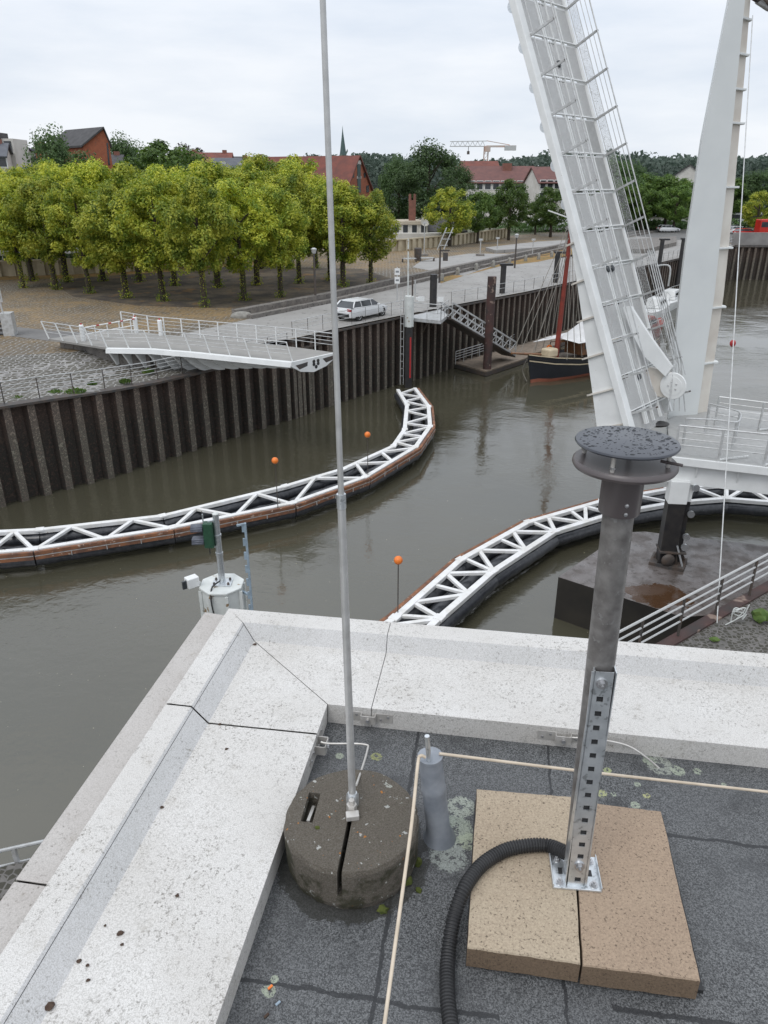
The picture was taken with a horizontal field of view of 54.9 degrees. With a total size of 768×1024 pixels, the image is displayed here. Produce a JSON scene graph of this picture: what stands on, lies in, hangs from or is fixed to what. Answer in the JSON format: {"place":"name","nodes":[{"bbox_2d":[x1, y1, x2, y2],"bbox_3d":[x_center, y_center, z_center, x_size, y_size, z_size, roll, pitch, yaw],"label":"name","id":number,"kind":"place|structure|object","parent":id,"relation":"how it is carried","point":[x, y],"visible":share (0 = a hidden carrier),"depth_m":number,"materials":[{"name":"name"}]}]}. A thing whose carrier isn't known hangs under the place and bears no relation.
{"place":"outdoors","nodes":[
{"label":"outdoors","id":0,"kind":"place"},
{"bbox_2d":[0,861,27,900],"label":"quay ground","id":1,"kind":"structure","parent":0,"point":[9,874],"depth_m":11.69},
{"bbox_2d":[0,351,157,392],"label":"embankment","id":2,"kind":"structure","parent":0,"point":[22,366],"depth_m":42.89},
{"bbox_2d":[60,342,153,367],"bbox_3d":[-16.365,-10.141,46.798,6.717,1.460,4.464,15,28,30],"label":"bridge abutment","id":3,"kind":"object","parent":2,"relation":"on","point":[102,353],"visible":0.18,"depth_m":44.95,"materials":[{"name":"concrete"}]},
{"bbox_2d":[54,127,112,170],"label":"brick house","id":4,"kind":"structure","parent":0,"point":[96,140],"depth_m":106.66,"materials":[{"name":"brick"}]},
{"bbox_2d":[0,367,197,403],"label":"path","id":5,"kind":"structure","parent":0,"point":[30,394],"depth_m":40.25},
{"bbox_2d":[267,155,373,199],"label":"warehouse","id":6,"kind":"structure","parent":0,"point":[351,169],"depth_m":147.71,"materials":[{"name":"red brick"}]},
{"bbox_2d":[0,231,733,356],"bbox_3d":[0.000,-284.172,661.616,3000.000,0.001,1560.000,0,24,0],"label":"ground","id":7,"kind":"structure","parent":0,"point":[33,304],"depth_m":61.12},
{"bbox_2d":[0,182,43,288],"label":"lime tree","id":8,"kind":"object","parent":7,"relation":"on","point":[10,244],"visible":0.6,"depth_m":70.25,"materials":[{"name":"green plant"}]},
{"bbox_2d":[0,166,44,281],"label":"lime tree","id":9,"kind":"object","parent":7,"relation":"on","point":[14,176],"visible":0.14,"depth_m":73.89,"materials":[{"name":"green plant"}]},
{"bbox_2d":[0,175,77,289],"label":"lime tree","id":10,"kind":"object","parent":7,"relation":"on","point":[34,248],"visible":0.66,"depth_m":68.26,"materials":[{"name":"green plant"}]},
{"bbox_2d":[0,327,91,340],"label":"footpath","id":11,"kind":"structure","parent":7,"relation":"on","point":[39,334],"depth_m":50.93,"materials":[{"name":"stone"}]},
{"bbox_2d":[0,311,17,335],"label":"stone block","id":12,"kind":"object","parent":11,"relation":"on","point":[8,325],"visible":0.95,"depth_m":49.90,"materials":[{"name":"stone"}]},
{"bbox_2d":[5,157,86,281],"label":"lime tree","id":13,"kind":"object","parent":7,"relation":"on","point":[52,170],"visible":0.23,"depth_m":73.14,"materials":[{"name":"green plant"}]},
{"bbox_2d":[39,177,113,293],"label":"lime tree","id":14,"kind":"object","parent":7,"relation":"on","point":[56,217],"visible":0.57,"depth_m":65.78,"materials":[{"name":"green plant"}]},
{"bbox_2d":[60,156,117,281],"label":"lime tree","id":15,"kind":"object","parent":7,"relation":"on","point":[90,175],"visible":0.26,"depth_m":72.94,"materials":[{"name":"green plant"}]},
{"bbox_2d":[71,181,161,298],"bbox_3d":[-23.255,-23.503,64.385,7.681,9.754,7.363,6,25,14],"label":"lime tree","id":16,"kind":"object","parent":7,"relation":"on","point":[112,257],"visible":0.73,"depth_m":63.04,"materials":[{"name":"green plant"}]},
{"bbox_2d":[0,262,253,279],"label":"dry verge","id":17,"kind":"structure","parent":7,"relation":"on","point":[49,276],"depth_m":82.75,"materials":[{"name":"soil"}]},
{"bbox_2d":[107,171,199,301],"bbox_3d":[-19.434,-23.180,62.784,7.154,10.483,7.362,15,28,30],"label":"lime tree","id":18,"kind":"object","parent":7,"relation":"on","point":[134,193],"visible":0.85,"depth_m":61.05,"materials":[{"name":"green plant"}]},
{"bbox_2d":[140,163,201,285],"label":"lime tree","id":19,"kind":"object","parent":7,"relation":"on","point":[156,168],"visible":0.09,"depth_m":70.18,"materials":[{"name":"green plant"}]},
{"bbox_2d":[157,174,242,307],"bbox_3d":[-14.742,-21.638,59.612,6.514,10.239,5.966,-12,27,-26],"label":"lime tree","id":20,"kind":"object","parent":7,"relation":"on","point":[197,255],"visible":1,"depth_m":58.49,"materials":[{"name":"green plant"}]},
{"bbox_2d":[166,157,248,287],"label":"lime tree","id":21,"kind":"object","parent":7,"relation":"on","point":[209,173],"visible":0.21,"depth_m":68.34,"materials":[{"name":"green plant"}]},
{"bbox_2d":[58,266,389,307],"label":"leaf litter","id":22,"kind":"object","parent":7,"relation":"on","point":[187,293],"visible":0.56,"depth_m":73.31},
{"bbox_2d":[89,161,149,282],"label":"lime tree","id":23,"kind":"object","parent":22,"relation":"on","point":[122,176],"visible":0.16,"depth_m":72.95,"materials":[{"name":"green plant"}]},
{"bbox_2d":[200,177,282,300],"bbox_3d":[-12.412,-23.257,63.530,7.381,10.010,7.267,-6,25,-13],"label":"lime tree","id":24,"kind":"object","parent":22,"relation":"on","point":[231,194],"visible":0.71,"depth_m":61.89,"materials":[{"name":"green plant"}]},
{"bbox_2d":[271,168,322,283],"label":"lime tree","id":25,"kind":"object","parent":22,"relation":"on","point":[293,183],"visible":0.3,"depth_m":72.08,"materials":[{"name":"green plant"}]},
{"bbox_2d":[227,152,278,268],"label":"lime tree","id":26,"kind":"object","parent":7,"relation":"on","point":[259,160],"visible":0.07,"depth_m":84.15,"materials":[{"name":"green plant"}]},
{"bbox_2d":[0,228,507,276],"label":"flood wall","id":27,"kind":"structure","parent":7,"relation":"on","point":[39,269],"depth_m":111.79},
{"bbox_2d":[225,159,291,285],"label":"lime tree","id":28,"kind":"object","parent":7,"relation":"on","point":[246,177],"visible":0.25,"depth_m":70.73,"materials":[{"name":"green plant"}]},
{"bbox_2d":[241,181,311,297],"bbox_3d":[-9.551,-23.752,65.002,6.392,9.704,6.313,0,24,1],"label":"lime tree","id":29,"kind":"object","parent":7,"relation":"on","point":[281,243],"visible":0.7,"depth_m":64.18,"materials":[{"name":"green plant"}]},
{"bbox_2d":[263,159,313,268],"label":"lime tree","id":30,"kind":"object","parent":7,"relation":"on","point":[289,166],"visible":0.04,"depth_m":83.89,"materials":[{"name":"green plant"}]},
{"bbox_2d":[302,177,351,280],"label":"lime tree","id":31,"kind":"object","parent":7,"relation":"on","point":[321,187],"visible":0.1,"depth_m":74.78,"materials":[{"name":"green plant"}]},
{"bbox_2d":[304,179,379,286],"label":"lime tree","id":32,"kind":"object","parent":7,"relation":"on","point":[344,198],"visible":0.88,"depth_m":70.37,"materials":[{"name":"green plant"}]},
{"bbox_2d":[338,188,401,282],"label":"lime tree","id":33,"kind":"object","parent":7,"relation":"on","point":[384,222],"visible":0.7,"depth_m":72.59,"materials":[{"name":"green plant"}]},
{"bbox_2d":[389,194,442,238],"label":"white house","id":34,"kind":"structure","parent":7,"relation":"on","point":[412,226],"depth_m":123.72,"materials":[{"name":"paint"}]},
{"bbox_2d":[231,230,653,318],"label":"pavement","id":35,"kind":"structure","parent":7,"relation":"on","point":[279,307],"depth_m":70.56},
{"bbox_2d":[421,186,476,245],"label":"broadleaf tree","id":36,"kind":"object","parent":7,"relation":"on","point":[462,215],"visible":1,"depth_m":117.34,"materials":[{"name":"green plant"}]},
{"bbox_2d":[466,191,500,242],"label":"broadleaf tree","id":37,"kind":"object","parent":7,"relation":"on","point":[479,207],"visible":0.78,"depth_m":123.96,"materials":[{"name":"green plant"}]},
{"bbox_2d":[493,178,531,239],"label":"broadleaf tree","id":38,"kind":"object","parent":7,"relation":"on","point":[521,204],"visible":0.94,"depth_m":129.92,"materials":[{"name":"green plant"}]},
{"bbox_2d":[485,240,604,252],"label":"stone terrace","id":39,"kind":"structure","parent":7,"relation":"on","point":[520,247],"depth_m":114.75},
{"bbox_2d":[530,186,566,236],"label":"broadleaf tree","id":40,"kind":"object","parent":7,"relation":"on","point":[548,219],"visible":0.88,"depth_m":137.63,"materials":[{"name":"green plant"}]},
{"bbox_2d":[615,182,642,221],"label":"broadleaf tree","id":41,"kind":"object","parent":7,"relation":"on","point":[632,198],"visible":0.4,"depth_m":147.84,"materials":[{"name":"green plant"}]},
{"bbox_2d":[739,190,767,227],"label":"broadleaf tree","id":42,"kind":"object","parent":7,"relation":"on","point":[755,208],"visible":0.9,"depth_m":147.35,"materials":[{"name":"green plant"}]},
{"bbox_2d":[0,279,767,864],"bbox_3d":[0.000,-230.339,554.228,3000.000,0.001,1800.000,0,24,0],"label":"water","id":43,"kind":"structure","parent":0,"point":[90,647],"depth_m":34.04,"materials":[{"name":"liquid"}]},
{"bbox_2d":[0,339,333,507],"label":"quay wall","id":44,"kind":"structure","parent":43,"relation":"in","point":[49,445],"depth_m":41.52,"materials":[{"name":"metal"}]},
{"bbox_2d":[0,332,286,403],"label":"walkway railing","id":45,"kind":"object","parent":44,"relation":"on","point":[37,385],"visible":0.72,"depth_m":39.18,"materials":[{"name":"metal"}]},
{"bbox_2d":[49,328,332,371],"bbox_3d":[-11.877,-8.727,44.594,18.121,2.590,5.529,12,27,25],"label":"bridge half","id":46,"kind":"object","parent":44,"relation":"on","point":[216,358],"visible":0.89,"depth_m":43.41,"materials":[{"name":"white paint"}]},
{"bbox_2d":[41,321,292,360],"bbox_3d":[-13.207,-9.838,42.638,17.545,1.105,1.156,9,26,20],"label":"bridge railing","id":47,"kind":"object","parent":46,"relation":"on","point":[124,337],"visible":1,"depth_m":42.75,"materials":[{"name":"metal"}]},
{"bbox_2d":[120,311,331,349],"bbox_3d":[-10.220,-11.187,45.659,16.747,1.098,0.612,12,27,25],"label":"bridge railing","id":48,"kind":"object","parent":46,"relation":"on","point":[236,327],"visible":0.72,"depth_m":45.22,"materials":[{"name":"metal"}]},
{"bbox_2d":[0,388,434,568],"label":"floating boom","id":49,"kind":"object","parent":43,"relation":"on","point":[29,547],"visible":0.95,"depth_m":34.59,"materials":[{"name":"metal"}]},
{"bbox_2d":[198,573,247,616],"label":"signal pillar","id":50,"kind":"structure","parent":43,"relation":"in","point":[225,599],"depth_m":20.94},
{"bbox_2d":[190,512,232,613],"bbox_3d":[-4.821,1.469,20.633,0.948,2.970,0.918,0,24,0],"label":"signal light","id":51,"kind":"object","parent":50,"relation":"on","point":[211,536],"visible":0.94,"depth_m":20.41,"materials":[{"name":"metal"}]},
{"bbox_2d":[236,522,252,609],"bbox_3d":[-3.985,3.270,21.457,0.526,6.571,0.240,17,29,33],"label":"ladder rail","id":52,"kind":"object","parent":50,"relation":"attached to","point":[247,566],"visible":0.4,"depth_m":20.59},
{"bbox_2d":[0,608,767,1023],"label":"harbour building","id":53,"kind":"structure","parent":43,"relation":"in","point":[238,926],"depth_m":2.01,"materials":[{"name":"concrete"}]},
{"bbox_2d":[283,769,418,908],"bbox_3d":[-0.084,0.859,1.968,0.353,0.130,0.355,0,24,0],"label":"concrete weight","id":54,"kind":"object","parent":53,"relation":"on","point":[337,860],"visible":0.95,"depth_m":1.88,"materials":[{"name":"grey concrete"}]},
{"bbox_2d":[320,0,358,821],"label":"lightning rod","id":55,"kind":"object","parent":54,"relation":"on","point":[352,803],"visible":1,"depth_m":1.58,"materials":[{"name":"metal"}]},
{"bbox_2d":[345,711,392,724],"bbox_3d":[-0.052,0.680,2.427,0.160,0.034,0.028,4,24,8],"label":"parapet clamp","id":56,"kind":"object","parent":53,"relation":"attached to","point":[383,718],"visible":0.91,"depth_m":2.43,"materials":[{"name":"silver metal"}]},
{"bbox_2d":[417,734,455,850],"bbox_3d":[0.145,0.732,1.967,0.116,0.382,0.100,0,24,0],"label":"lead pipe","id":57,"kind":"object","parent":53,"relation":"on","point":[439,834],"visible":0.97,"depth_m":1.95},
{"bbox_2d":[382,754,425,1023],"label":"conductor wire","id":58,"kind":"object","parent":57,"relation":"attached to","point":[387,1001],"visible":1,"depth_m":1.65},
{"bbox_2d":[439,752,767,792],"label":"conductor wire","id":59,"kind":"object","parent":57,"relation":"attached to","point":[603,773],"visible":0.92,"depth_m":2.01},
{"bbox_2d":[439,837,565,1023],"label":"corrugated hose","id":60,"kind":"object","parent":53,"relation":"on","point":[480,866],"visible":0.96,"depth_m":1.76,"materials":[{"name":"plastic"}]},
{"bbox_2d":[537,730,577,744],"bbox_3d":[0.567,0.719,2.339,0.160,0.034,0.028,4,24,8],"label":"parapet clamp","id":61,"kind":"object","parent":53,"relation":"on","point":[552,735],"visible":0.84,"depth_m":2.34,"materials":[{"name":"silver metal"}]},
{"bbox_2d":[465,800,703,993],"bbox_3d":[0.488,0.953,1.900,0.539,0.011,0.497,3,24,7],"label":"rubber mat","id":62,"kind":"object","parent":53,"relation":"on","point":[700,989],"visible":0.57,"depth_m":1.81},
{"bbox_2d":[466,789,579,981],"bbox_3d":[0.356,0.919,1.886,0.264,0.063,0.497,4,24,8],"label":"paver slab","id":63,"kind":"object","parent":62,"relation":"on","point":[523,916],"depth_m":1.78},
{"bbox_2d":[549,426,682,892],"bbox_3d":[0.457,0.382,1.616,0.195,1.136,0.195,0,24,0],"label":"sensor mast","id":64,"kind":"object","parent":63,"relation":"on","point":[624,464],"visible":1,"depth_m":1.50,"materials":[{"name":"metal"}]},
{"bbox_2d":[576,804,699,998],"bbox_3d":[0.601,0.938,1.842,0.249,0.063,0.485,4,24,9],"label":"paver slab","id":65,"kind":"object","parent":62,"relation":"on","point":[633,931],"depth_m":1.74,"materials":[{"name":"concrete"}]},
{"bbox_2d":[400,239,419,387],"bbox_3d":[1.990,-15.061,57.183,1.440,11.401,0.771,0,24,0],"label":"dolphin pile","id":66,"kind":"object","parent":43,"relation":"in","point":[409,312],"visible":0.98,"depth_m":57.41,"materials":[{"name":"black paint"}]},
{"bbox_2d":[483,276,496,369],"bbox_3d":[8.780,-14.974,61.857,0.720,9.039,0.720,0,24,0],"label":"mooring pile","id":67,"kind":"object","parent":43,"relation":"in","point":[489,318],"visible":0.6,"depth_m":61.22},
{"bbox_2d":[286,246,735,418],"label":"road quay wall","id":68,"kind":"structure","parent":43,"relation":"in","point":[369,357],"depth_m":62.02,"materials":[{"name":"metal"}]},
{"bbox_2d":[414,296,448,331],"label":"gangway platform","id":69,"kind":"structure","parent":68,"relation":"attached to","point":[433,317],"depth_m":57.76,"materials":[{"name":"white paint"}]},
{"bbox_2d":[437,302,516,356],"bbox_3d":[7.992,-15.316,62.361,9.052,5.714,1.620,-22,32,-40],"label":"gangway","id":70,"kind":"object","parent":69,"relation":"attached to","point":[469,331],"visible":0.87,"depth_m":61.34,"materials":[{"name":"metal"}]},
{"bbox_2d":[454,327,572,375],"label":"pontoon","id":71,"kind":"object","parent":43,"relation":"on","point":[499,363],"visible":0.44,"depth_m":66.25,"materials":[{"name":"metal"}]},
{"bbox_2d":[379,486,767,626],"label":"floating boom","id":72,"kind":"object","parent":43,"relation":"on","point":[489,566],"visible":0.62,"depth_m":31.24,"materials":[{"name":"metal"}]},
{"bbox_2d":[511,192,657,382],"bbox_3d":[17.203,-19.157,61.092,17.992,15.904,4.280,-17,29,-33],"label":"sailing ship","id":73,"kind":"object","parent":43,"relation":"on","point":[549,363],"visible":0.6,"depth_m":60.51,"materials":[{"name":"brown wood"}]},
{"bbox_2d":[554,532,767,643],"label":"bridge pier","id":74,"kind":"structure","parent":43,"relation":"in","point":[649,589],"depth_m":27.13,"materials":[{"name":"concrete"}]},
{"bbox_2d":[648,479,699,571],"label":"bridge column","id":75,"kind":"structure","parent":74,"relation":"on","point":[670,552],"depth_m":27.35,"materials":[{"name":"metal"}]},
{"bbox_2d":[666,407,767,493],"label":"fixed bridge deck","id":76,"kind":"structure","parent":75,"relation":"on","point":[744,475],"depth_m":26.55,"materials":[{"name":"white paint"}]},
{"bbox_2d":[666,0,751,434],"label":"bridge pylon","id":77,"kind":"object","parent":76,"relation":"on","point":[707,247],"visible":0.85,"depth_m":27.89,"materials":[{"name":"metal"}]},
{"bbox_2d":[507,0,690,428],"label":"raised bridge leaf","id":78,"kind":"object","parent":77,"relation":"attached to","point":[654,384],"visible":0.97,"depth_m":27.51,"materials":[{"name":"white paint"}]},
{"bbox_2d":[681,403,741,451],"bbox_3d":[12.336,-3.075,27.375,1.617,1.150,2.610,19,30,36],"label":"handrail loop","id":79,"kind":"object","parent":76,"relation":"on","point":[737,422],"visible":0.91,"depth_m":26.80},
{"bbox_2d":[675,425,767,465],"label":"deck railing","id":80,"kind":"object","parent":76,"relation":"on","point":[719,454],"visible":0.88,"depth_m":25.68,"materials":[{"name":"grey"}]},
{"bbox_2d":[713,396,767,430],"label":"deck railing","id":81,"kind":"object","parent":76,"relation":"on","point":[759,428],"visible":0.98,"depth_m":29.04,"materials":[{"name":"grey"}]},
{"bbox_2d":[656,581,767,645],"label":"quay edge wall","id":82,"kind":"structure","parent":43,"relation":"in","point":[699,625],"depth_m":19.25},
{"bbox_2d":[618,553,767,642],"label":"quay railing","id":83,"kind":"object","parent":82,"relation":"on","point":[720,586],"visible":0.54,"depth_m":18.44,"materials":[{"name":"metal"}]},
{"bbox_2d":[716,15,752,622],"bbox_3d":[10.769,-6.677,21.893,0.640,15.933,14.172,7,25,15],"label":"halyard","id":84,"kind":"object","parent":82,"relation":"attached to","point":[733,343],"visible":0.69,"depth_m":21.69,"materials":[{"name":"white fabric"}]},
{"bbox_2d":[729,246,767,279],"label":"end quay wall","id":85,"kind":"structure","parent":43,"relation":"in","point":[753,262],"depth_m":124.17,"materials":[{"name":"metal"}]},
{"bbox_2d":[731,232,767,245],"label":"parapet wall","id":86,"kind":"structure","parent":85,"relation":"on","point":[753,238],"depth_m":122.86,"materials":[{"name":"concrete"}]},
{"bbox_2d":[2,203,765,259],"bbox_3d":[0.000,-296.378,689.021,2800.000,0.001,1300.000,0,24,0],"label":"ground","id":87,"kind":"structure","parent":0,"point":[512,233],"depth_m":160.65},
{"bbox_2d":[0,133,30,167],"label":"tower block","id":88,"kind":"structure","parent":87,"relation":"on","point":[17,146],"depth_m":111.95,"materials":[{"name":"white paint"}]},
{"bbox_2d":[22,123,95,256],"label":"broadleaf tree","id":89,"kind":"object","parent":87,"relation":"on","point":[57,152],"visible":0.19,"depth_m":92.28,"materials":[{"name":"green plant"}]},
{"bbox_2d":[110,129,147,165],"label":"broadleaf tree","id":90,"kind":"object","parent":87,"relation":"on","point":[123,148],"visible":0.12,"depth_m":133.96,"materials":[{"name":"green plant"}]},
{"bbox_2d":[115,138,189,174],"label":"broadleaf tree","id":91,"kind":"object","parent":87,"relation":"on","point":[159,148],"visible":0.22,"depth_m":99.44,"materials":[{"name":"green plant"}]},
{"bbox_2d":[377,152,421,218],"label":"broadleaf tree","id":92,"kind":"object","parent":87,"relation":"on","point":[398,213],"visible":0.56,"depth_m":140.48,"materials":[{"name":"green plant"}]},
{"bbox_2d":[387,136,464,218],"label":"broadleaf tree","id":93,"kind":"object","parent":87,"relation":"on","point":[427,157],"visible":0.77,"depth_m":134.51,"materials":[{"name":"green plant"}]},
{"bbox_2d":[440,160,478,208],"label":"broadleaf tree","id":94,"kind":"object","parent":87,"relation":"on","point":[464,179],"visible":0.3,"depth_m":143.14,"materials":[{"name":"green plant"}]},
{"bbox_2d":[522,167,593,222],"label":"apartment house","id":95,"kind":"structure","parent":87,"relation":"on","point":[536,180],"depth_m":172.78,"materials":[{"name":"white paint"}]},
{"bbox_2d":[592,155,644,230],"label":"broadleaf tree","id":96,"kind":"object","parent":87,"relation":"on","point":[622,172],"visible":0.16,"depth_m":152.65,"materials":[{"name":"green plant"}]},
{"bbox_2d":[492,217,753,232],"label":"undergrowth","id":97,"kind":"object","parent":87,"relation":"on","point":[654,223],"visible":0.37,"depth_m":160.83,"materials":[{"name":"green plant"}]},
{"bbox_2d":[648,174,689,224],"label":"broadleaf tree","id":98,"kind":"object","parent":87,"relation":"on","point":[669,181],"visible":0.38,"depth_m":155.59,"materials":[{"name":"green plant"}]},
{"bbox_2d":[0,0,767,165],"label":"sky","id":99,"kind":"structure","parent":0,"point":[238,77],"materials":[{"name":"white"}]},
{"bbox_2d":[181,236,732,342],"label":"road","id":100,"kind":"structure","parent":0,"point":[527,271],"depth_m":67.50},
{"bbox_2d":[337,297,386,320],"bbox_3d":[-1.718,-15.647,56.761,2.180,1.507,4.790,17,29,33],"label":"parked car","id":101,"kind":"object","parent":100,"relation":"on","point":[348,304],"visible":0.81,"depth_m":55.49,"materials":[{"name":"white metal"}]},
{"bbox_2d":[456,163,533,223],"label":"apartment house","id":102,"kind":"structure","parent":0,"point":[489,178],"depth_m":185.67,"materials":[{"name":"white paint"}]},
{"bbox_2d":[413,250,597,273],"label":"pavement","id":103,"kind":"structure","parent":0,"point":[430,264],"depth_m":97.42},
{"bbox_2d":[367,165,766,202],"bbox_3d":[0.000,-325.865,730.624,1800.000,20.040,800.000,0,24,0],"label":"hills","id":104,"kind":"structure","parent":0,"point":[374,185],"depth_m":401.58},
{"bbox_2d":[303,149,767,190],"bbox_3d":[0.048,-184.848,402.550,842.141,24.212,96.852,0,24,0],"label":"wood","id":105,"kind":"object","parent":104,"relation":"on","point":[681,162],"visible":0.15,"depth_m":374.47,"materials":[{"name":"green plant"}]},
{"bbox_2d":[628,236,675,252],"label":"rubble bank","id":106,"kind":"structure","parent":0,"point":[671,242],"depth_m":118.41,"materials":[{"name":"stone"}]},
{"bbox_2d":[599,230,732,242],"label":"parking lot","id":107,"kind":"structure","parent":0,"point":[680,234],"depth_m":148.01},
{"bbox_2d":[624,182,665,229],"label":"broadleaf tree","id":108,"kind":"object","parent":107,"relation":"on","point":[645,190],"visible":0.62,"depth_m":150.89,"materials":[{"name":"green plant"}]},
{"bbox_2d":[656,184,692,231],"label":"broadleaf tree","id":109,"kind":"object","parent":107,"relation":"on","point":[678,215],"visible":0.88,"depth_m":151.71,"materials":[{"name":"green plant"}]},
{"bbox_2d":[676,593,767,653],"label":"quay apron","id":110,"kind":"object","parent":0,"point":[748,633],"depth_m":18.64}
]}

